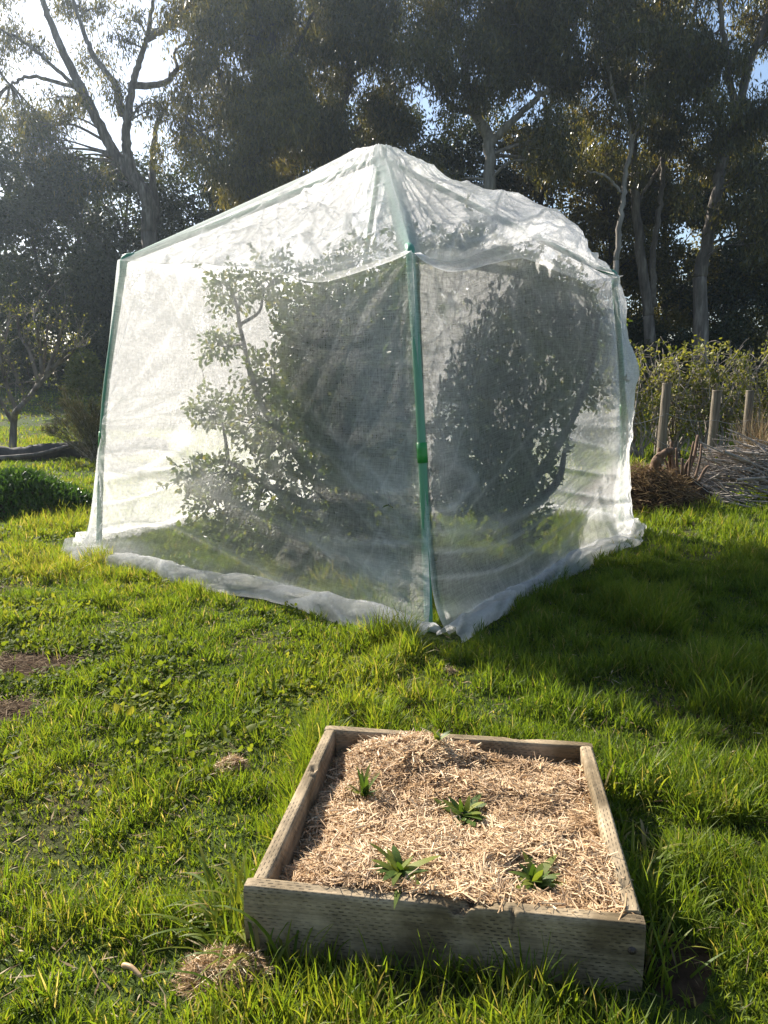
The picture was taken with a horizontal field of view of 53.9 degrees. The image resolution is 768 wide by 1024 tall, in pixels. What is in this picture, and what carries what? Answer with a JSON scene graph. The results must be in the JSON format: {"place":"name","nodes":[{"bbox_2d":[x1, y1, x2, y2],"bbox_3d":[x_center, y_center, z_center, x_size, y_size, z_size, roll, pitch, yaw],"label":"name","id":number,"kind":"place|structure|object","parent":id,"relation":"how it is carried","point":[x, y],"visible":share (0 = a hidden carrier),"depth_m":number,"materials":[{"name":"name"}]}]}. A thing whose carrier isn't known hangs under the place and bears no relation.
{"place":"outdoors","nodes":[
{"label":"outdoors","id":0,"kind":"place"},
{"bbox_2d":[0,377,767,1023],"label":"ground","id":1,"kind":"structure","parent":0,"point":[52,825],"depth_m":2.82,"materials":[{"name":"green plant"}]},
{"bbox_2d":[0,700,33,719],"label":"bare soil","id":2,"kind":"structure","parent":1,"relation":"on","point":[20,706],"depth_m":3.70,"materials":[{"name":"brown soil"}]},
{"bbox_2d":[0,339,62,388],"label":"shrub","id":3,"kind":"object","parent":1,"relation":"on","point":[25,377],"visible":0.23,"depth_m":34.75,"materials":[{"name":"green plant"}]},
{"bbox_2d":[0,652,69,676],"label":"bare soil","id":4,"kind":"structure","parent":1,"relation":"on","point":[42,664],"depth_m":4.30,"materials":[{"name":"brown soil"}]},
{"bbox_2d":[0,126,82,383],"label":"dense tree","id":5,"kind":"object","parent":1,"relation":"on","point":[7,214],"visible":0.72,"depth_m":32.85,"materials":[{"name":"green plant"}]},
{"bbox_2d":[0,463,96,519],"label":"weed mound","id":6,"kind":"object","parent":1,"relation":"on","point":[22,488],"visible":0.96,"depth_m":9.05,"materials":[{"name":"plant"}]},
{"bbox_2d":[0,275,101,447],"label":"bare fruit tree","id":7,"kind":"object","parent":1,"relation":"on","point":[40,378],"visible":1,"depth_m":16.15,"materials":[{"name":"brown plant"}]},
{"bbox_2d":[0,143,128,384],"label":"dense tree","id":8,"kind":"object","parent":1,"relation":"on","point":[89,281],"visible":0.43,"depth_m":34.40,"materials":[{"name":"green plant"}]},
{"bbox_2d":[0,436,168,460],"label":"fallen log","id":9,"kind":"object","parent":1,"relation":"on","point":[46,451],"visible":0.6,"depth_m":15.03,"materials":[{"name":"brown wood"}]},
{"bbox_2d":[60,343,110,395],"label":"shrub","id":10,"kind":"object","parent":1,"relation":"on","point":[83,376],"visible":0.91,"depth_m":31.41,"materials":[{"name":"green plant"}]},
{"bbox_2d":[45,183,145,379],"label":"dense tree","id":11,"kind":"object","parent":1,"relation":"on","point":[105,239],"visible":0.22,"depth_m":37.00,"materials":[{"name":"green plant"}]},
{"bbox_2d":[38,304,152,390],"bbox_3d":[-13.193,-7.013,34.780,4.940,5.018,4.058,4,11,19],"label":"shrub","id":12,"kind":"object","parent":1,"relation":"on","point":[100,347],"visible":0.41,"depth_m":34.27,"materials":[{"name":"green plant"}]},
{"bbox_2d":[39,384,167,462],"bbox_3d":[-5.467,-1.690,14.327,1.984,1.618,1.840,6,12,29],"label":"heath shrub","id":13,"kind":"object","parent":1,"relation":"on","point":[88,424],"visible":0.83,"depth_m":14.02,"materials":[{"name":"green plant"}]},
{"bbox_2d":[0,0,221,385],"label":"gum tree","id":14,"kind":"object","parent":1,"relation":"on","point":[30,137],"visible":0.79,"depth_m":34.12,"materials":[{"name":"green plant"}]},
{"bbox_2d":[44,149,208,378],"bbox_3d":[-13.062,-12.464,39.023,7.267,11.185,7.830,8,13,38],"label":"dense tree","id":15,"kind":"object","parent":1,"relation":"on","point":[124,189],"visible":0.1,"depth_m":37.62,"materials":[{"name":"green plant"}]},
{"bbox_2d":[121,962,142,977],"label":"dry stalk","id":16,"kind":"object","parent":1,"relation":"on","point":[132,968],"visible":1,"depth_m":2.00,"materials":[{"name":"plant"}]},
{"bbox_2d":[122,310,242,387],"bbox_3d":[-9.458,-7.187,36.114,6.296,5.026,4.322,0,10,0],"label":"shrub","id":17,"kind":"object","parent":1,"relation":"on","point":[182,350],"visible":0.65,"depth_m":35.23,"materials":[{"name":"green plant"}]},
{"bbox_2d":[130,152,278,381],"bbox_3d":[-9.079,-12.300,38.783,8.046,12.276,7.854,0,10,0],"label":"dense tree","id":18,"kind":"object","parent":1,"relation":"on","point":[200,215],"visible":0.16,"depth_m":37.47,"materials":[{"name":"green plant"}]},
{"bbox_2d":[139,828,290,991],"bbox_3d":[-0.504,1.159,2.173,0.392,0.256,0.593,-4,11,-22],"label":"grass clump","id":19,"kind":"object","parent":1,"relation":"on","point":[214,923],"visible":0.85,"depth_m":2.15,"materials":[{"name":"green plant"}]},
{"bbox_2d":[167,935,279,1008],"bbox_3d":[-0.430,1.231,2.044,0.331,0.110,0.274,0,10,0],"label":"straw heap","id":20,"kind":"object","parent":1,"relation":"on","point":[206,960],"visible":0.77,"depth_m":2.03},
{"bbox_2d":[209,750,252,779],"bbox_3d":[-0.633,1.038,3.107,0.191,0.084,0.189,-9,13,-41],"label":"straw heap","id":21,"kind":"object","parent":1,"relation":"on","point":[235,759],"visible":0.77,"depth_m":3.10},
{"bbox_2d":[149,0,331,391],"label":"gum tree","id":22,"kind":"object","parent":1,"relation":"on","point":[260,110],"visible":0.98,"depth_m":30.32,"materials":[{"name":"green plant"}]},
{"bbox_2d":[0,498,497,832],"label":"clover cover","id":23,"kind":"object","parent":1,"relation":"on","point":[158,662],"visible":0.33,"depth_m":4.01,"materials":[{"name":"green plant"}]},
{"bbox_2d":[203,304,303,390],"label":"shrub","id":24,"kind":"object","parent":1,"relation":"on","point":[220,369],"visible":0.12,"depth_m":34.37,"materials":[{"name":"green plant"}]},
{"bbox_2d":[241,149,310,347],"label":"dense tree","id":25,"kind":"object","parent":1,"relation":"on","point":[301,174],"depth_m":38.88,"materials":[{"name":"green plant"}]},
{"bbox_2d":[266,919,330,969],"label":"grass clump","id":26,"kind":"object","parent":1,"relation":"on","point":[288,941],"visible":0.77,"depth_m":2.09,"materials":[{"name":"green plant"}]},
{"bbox_2d":[155,238,464,575],"bbox_3d":[-0.622,-0.926,6.776,3.094,3.408,1.952,4,11,20],"label":"fruit tree","id":27,"kind":"object","parent":1,"relation":"on","point":[332,506],"visible":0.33,"depth_m":6.86,"materials":[{"name":"green plant"}]},
{"bbox_2d":[319,693,363,726],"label":"grass clump","id":28,"kind":"object","parent":1,"relation":"on","point":[334,716],"visible":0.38,"depth_m":3.54,"materials":[{"name":"green plant"}]},
{"bbox_2d":[269,0,429,307],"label":"gum tree","id":29,"kind":"object","parent":1,"relation":"on","point":[352,32],"visible":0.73,"depth_m":32.14,"materials":[{"name":"green plant"}]},
{"bbox_2d":[290,925,408,1023],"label":"grass clump","id":30,"kind":"object","parent":1,"relation":"on","point":[365,997],"visible":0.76,"depth_m":1.95,"materials":[{"name":"green plant"}]},
{"bbox_2d":[96,225,625,631],"bbox_3d":[-0.037,-1.406,7.251,3.867,3.749,4.145,7,13,36],"label":"pole frame","id":31,"kind":"object","parent":1,"relation":"on","point":[422,454],"visible":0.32,"depth_m":6.55,"materials":[{"name":"green metal"}]},
{"bbox_2d":[62,143,646,642],"bbox_3d":[-0.038,-1.497,7.284,4.444,3.628,4.690,7,12,35],"label":"insect netting","id":32,"kind":"object","parent":31,"relation":"on","point":[374,201],"visible":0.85,"depth_m":5.73,"materials":[{"name":"white fabric"}]},
{"bbox_2d":[308,99,446,363],"bbox_3d":[-0.149,-14.277,40.611,9.347,15.160,7.436,0,10,0],"label":"dense tree","id":33,"kind":"object","parent":1,"relation":"on","point":[427,140],"visible":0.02,"depth_m":39.13,"materials":[{"name":"green plant"}]},
{"bbox_2d":[0,509,767,1023],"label":"lawn litter","id":34,"kind":"object","parent":1,"relation":"on","point":[2,661],"visible":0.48,"depth_m":3.17,"materials":[{"name":"brown plant"}]},
{"bbox_2d":[243,726,645,991],"bbox_3d":[0.216,1.087,2.554,1.087,0.248,1.029,1,10,8],"label":"garden bed","id":35,"kind":"object","parent":1,"relation":"on","point":[605,945],"visible":0.69,"depth_m":2.07,"materials":[{"name":"brown wood"}]},
{"bbox_2d":[279,727,633,919],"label":"straw mulch","id":36,"kind":"object","parent":35,"relation":"in","point":[378,821],"visible":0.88,"depth_m":2.43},
{"bbox_2d":[345,762,378,796],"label":"seedling","id":37,"kind":"object","parent":36,"relation":"on","point":[365,786],"visible":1,"depth_m":2.65,"materials":[{"name":"green plant"}]},
{"bbox_2d":[368,842,440,908],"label":"seedling","id":38,"kind":"object","parent":36,"relation":"on","point":[395,867],"visible":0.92,"depth_m":2.17,"materials":[{"name":"green plant"}]},
{"bbox_2d":[427,727,449,740],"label":"seedling","id":39,"kind":"object","parent":36,"relation":"on","point":[437,736],"visible":1,"depth_m":2.88,"materials":[{"name":"green plant"}]},
{"bbox_2d":[434,793,486,826],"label":"seedling","id":40,"kind":"object","parent":36,"relation":"on","point":[457,808],"visible":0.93,"depth_m":2.52,"materials":[{"name":"green plant"}]},
{"bbox_2d":[508,850,567,895],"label":"seedling","id":41,"kind":"object","parent":36,"relation":"on","point":[538,874],"visible":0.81,"depth_m":2.19,"materials":[{"name":"green plant"}]},
{"bbox_2d":[265,241,631,553],"bbox_3d":[0.872,-1.191,6.632,1.696,3.272,4.108,10,14,43],"label":"fruit tree","id":42,"kind":"object","parent":1,"relation":"on","point":[494,362],"visible":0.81,"depth_m":6.02,"materials":[{"name":"green plant"}]},
{"bbox_2d":[439,666,458,674],"bbox_3d":[0.352,0.867,4.169,0.158,0.052,0.130,0,10,0],"label":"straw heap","id":43,"kind":"object","parent":1,"relation":"on","point":[453,671],"visible":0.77,"depth_m":4.16,"materials":[{"name":"beige plant"}]},
{"bbox_2d":[411,98,517,331],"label":"dense tree","id":44,"kind":"object","parent":1,"relation":"on","point":[473,139],"visible":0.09,"depth_m":37.39,"materials":[{"name":"green plant"}]},
{"bbox_2d":[204,735,727,1023],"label":"grass fringe","id":45,"kind":"object","parent":1,"relation":"on","point":[650,948],"depth_m":2.08,"materials":[{"name":"green plant"}]},
{"bbox_2d":[426,317,547,388],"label":"shrub","id":46,"kind":"object","parent":1,"relation":"on","point":[456,345],"depth_m":33.47,"materials":[{"name":"green plant"}]},
{"bbox_2d":[385,0,603,352],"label":"gum tree","id":47,"kind":"object","parent":1,"relation":"on","point":[501,41],"visible":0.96,"depth_m":29.25,"materials":[{"name":"green plant"}]},
{"bbox_2d":[457,105,609,376],"bbox_3d":[7.683,-13.083,38.909,8.506,13.784,6.418,0,10,0],"label":"dense tree","id":48,"kind":"object","parent":1,"relation":"on","point":[525,189],"visible":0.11,"depth_m":37.62,"materials":[{"name":"green plant"}]},
{"bbox_2d":[469,940,598,1023],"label":"grass clump","id":49,"kind":"object","parent":1,"relation":"on","point":[542,999],"visible":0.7,"depth_m":1.92,"materials":[{"name":"green plant"}]},
{"bbox_2d":[546,0,668,393],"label":"gum tree","id":50,"kind":"object","parent":1,"relation":"on","point":[617,41],"visible":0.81,"depth_m":28.64,"materials":[{"name":"green plant"}]},
{"bbox_2d":[557,140,682,377],"bbox_3d":[11.079,-12.381,37.757,8.650,12.369,6.290,0,10,0],"label":"dense tree","id":51,"kind":"object","parent":1,"relation":"on","point":[597,231],"visible":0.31,"depth_m":36.24,"materials":[{"name":"green plant"}]},
{"bbox_2d":[589,339,672,458],"bbox_3d":[4.953,-2.150,15.146,1.673,2.608,1.920,0,10,0],"label":"budding shrub","id":52,"kind":"object","parent":1,"relation":"on","point":[641,406],"visible":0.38,"depth_m":14.99,"materials":[{"name":"green plant"}]},
{"bbox_2d":[579,303,692,388],"bbox_3d":[11.779,-7.084,35.044,5.995,5.409,4.299,0,10,0],"label":"shrub","id":53,"kind":"object","parent":1,"relation":"on","point":[635,334],"visible":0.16,"depth_m":34.53,"materials":[{"name":"green plant"}]},
{"bbox_2d":[592,721,685,818],"bbox_3d":[0.974,0.988,2.976,0.421,0.223,0.497,4,11,21],"label":"grass clump","id":54,"kind":"object","parent":1,"relation":"on","point":[622,769],"visible":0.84,"depth_m":2.94,"materials":[{"name":"green plant"}]},
{"bbox_2d":[569,458,714,515],"bbox_3d":[3.185,-0.287,9.281,1.902,0.797,1.495,0,10,0],"label":"clippings heap","id":55,"kind":"object","parent":1,"relation":"on","point":[659,487],"visible":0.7,"depth_m":9.02,"materials":[{"name":"plant"}]},
{"bbox_2d":[647,447,675,475],"bbox_3d":[3.334,-0.580,9.147,0.351,0.411,0.176,3,11,16],"label":"bark slab","id":56,"kind":"object","parent":55,"relation":"on","point":[657,459],"depth_m":9.09,"materials":[{"name":"brown wood"}]},
{"bbox_2d":[561,0,735,389],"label":"gum tree","id":57,"kind":"object","parent":1,"relation":"on","point":[665,133],"visible":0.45,"depth_m":30.80,"materials":[{"name":"green plant"}]},
{"bbox_2d":[656,383,671,467],"bbox_3d":[4.563,-1.244,12.373,0.189,1.720,0.151,0,10,0],"label":"fence post","id":58,"kind":"object","parent":1,"relation":"on","point":[664,410],"visible":0.76,"depth_m":12.26,"materials":[{"name":"grey wood"}]},
{"bbox_2d":[634,413,765,423],"bbox_3d":[5.798,-1.534,12.576,3.962,0.250,0.209,-2,10,-10],"label":"fence wire","id":59,"kind":"object","parent":58,"relation":"attached to","point":[703,421],"visible":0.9,"depth_m":12.36,"materials":[{"name":"grey metal"}]},
{"bbox_2d":[622,819,714,903],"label":"grass clump","id":60,"kind":"object","parent":1,"relation":"on","point":[657,860],"visible":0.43,"depth_m":2.47,"materials":[{"name":"green plant"}]},
{"bbox_2d":[643,923,716,1010],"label":"bare soil","id":61,"kind":"structure","parent":1,"relation":"on","point":[683,981],"depth_m":2.05,"materials":[{"name":"brown soil"}]},
{"bbox_2d":[603,133,757,354],"bbox_3d":[15.018,-12.686,37.797,8.146,12.138,6.872,0,10,0],"label":"dense tree","id":62,"kind":"object","parent":1,"relation":"on","point":[687,265],"visible":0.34,"depth_m":36.44,"materials":[{"name":"green plant"}]},
{"bbox_2d":[635,331,730,457],"bbox_3d":[5.948,-2.385,15.418,2.002,2.542,2.078,0,10,0],"label":"budding shrub","id":63,"kind":"object","parent":1,"relation":"on","point":[672,431],"visible":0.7,"depth_m":15.05,"materials":[{"name":"green plant"}]},
{"bbox_2d":[657,435,715,505],"bbox_3d":[3.832,-0.510,9.638,1.106,0.932,0.943,0,10,0],"label":"cut stump","id":64,"kind":"object","parent":1,"relation":"on","point":[672,462],"visible":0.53,"depth_m":9.41,"materials":[{"name":"wood"}]},
{"bbox_2d":[636,0,767,393],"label":"gum tree","id":65,"kind":"object","parent":1,"relation":"on","point":[745,123],"visible":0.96,"depth_m":29.40,"materials":[{"name":"green plant"}]},
{"bbox_2d":[649,138,767,339],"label":"dense tree","id":66,"kind":"object","parent":1,"relation":"on","point":[725,251],"visible":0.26,"depth_m":35.93,"materials":[{"name":"green plant"}]},
{"bbox_2d":[656,311,767,390],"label":"shrub","id":67,"kind":"object","parent":1,"relation":"on","point":[733,338],"visible":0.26,"depth_m":33.37,"materials":[{"name":"green plant"}]},
{"bbox_2d":[658,338,766,455],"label":"budding shrub","id":68,"kind":"object","parent":1,"relation":"on","point":[708,384],"visible":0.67,"depth_m":14.91,"materials":[{"name":"green plant"}]},
{"bbox_2d":[706,390,721,462],"bbox_3d":[5.477,-1.220,12.581,0.167,1.598,0.152,0,10,0],"label":"fence post","id":69,"kind":"object","parent":1,"relation":"on","point":[715,411],"visible":0.72,"depth_m":12.47,"materials":[{"name":"grey wood"}]},
{"bbox_2d":[662,423,767,509],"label":"brush pile","id":70,"kind":"object","parent":1,"relation":"on","point":[750,466],"visible":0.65,"depth_m":9.77,"materials":[{"name":"grey plant"}]},
{"bbox_2d":[668,748,766,829],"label":"grass clump","id":71,"kind":"object","parent":1,"relation":"on","point":[745,812],"visible":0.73,"depth_m":2.78,"materials":[{"name":"green plant"}]},
{"bbox_2d":[696,332,767,448],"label":"budding shrub","id":72,"kind":"object","parent":1,"relation":"on","point":[758,390],"visible":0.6,"depth_m":15.03,"materials":[{"name":"green plant"}]},
{"bbox_2d":[712,400,767,453],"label":"dead grass tuft","id":73,"kind":"object","parent":1,"relation":"on","point":[761,435],"visible":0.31,"depth_m":12.21,"materials":[{"name":"beige plant"}]},
{"bbox_2d":[721,167,767,345],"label":"dense tree","id":74,"kind":"object","parent":1,"relation":"on","point":[763,272],"visible":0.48,"depth_m":35.20,"materials":[{"name":"green plant"}]},
{"bbox_2d":[741,390,754,448],"bbox_3d":[6.130,-1.257,12.778,0.137,1.584,0.139,0,10,0],"label":"fence post","id":75,"kind":"object","parent":1,"relation":"on","point":[749,398],"visible":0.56,"depth_m":12.65,"materials":[{"name":"grey wood"}]},
{"bbox_2d":[730,307,767,388],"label":"shrub","id":76,"kind":"object","parent":1,"relation":"on","point":[760,338],"visible":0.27,"depth_m":33.21,"materials":[{"name":"green plant"}]},
{"bbox_2d":[736,345,767,431],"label":"budding shrub","id":77,"kind":"object","parent":1,"relation":"on","point":[764,394],"visible":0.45,"depth_m":15.24,"materials":[{"name":"green plant"}]},
{"bbox_2d":[0,0,767,375],"label":"sky","id":78,"kind":"structure","parent":0,"point":[153,68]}
]}

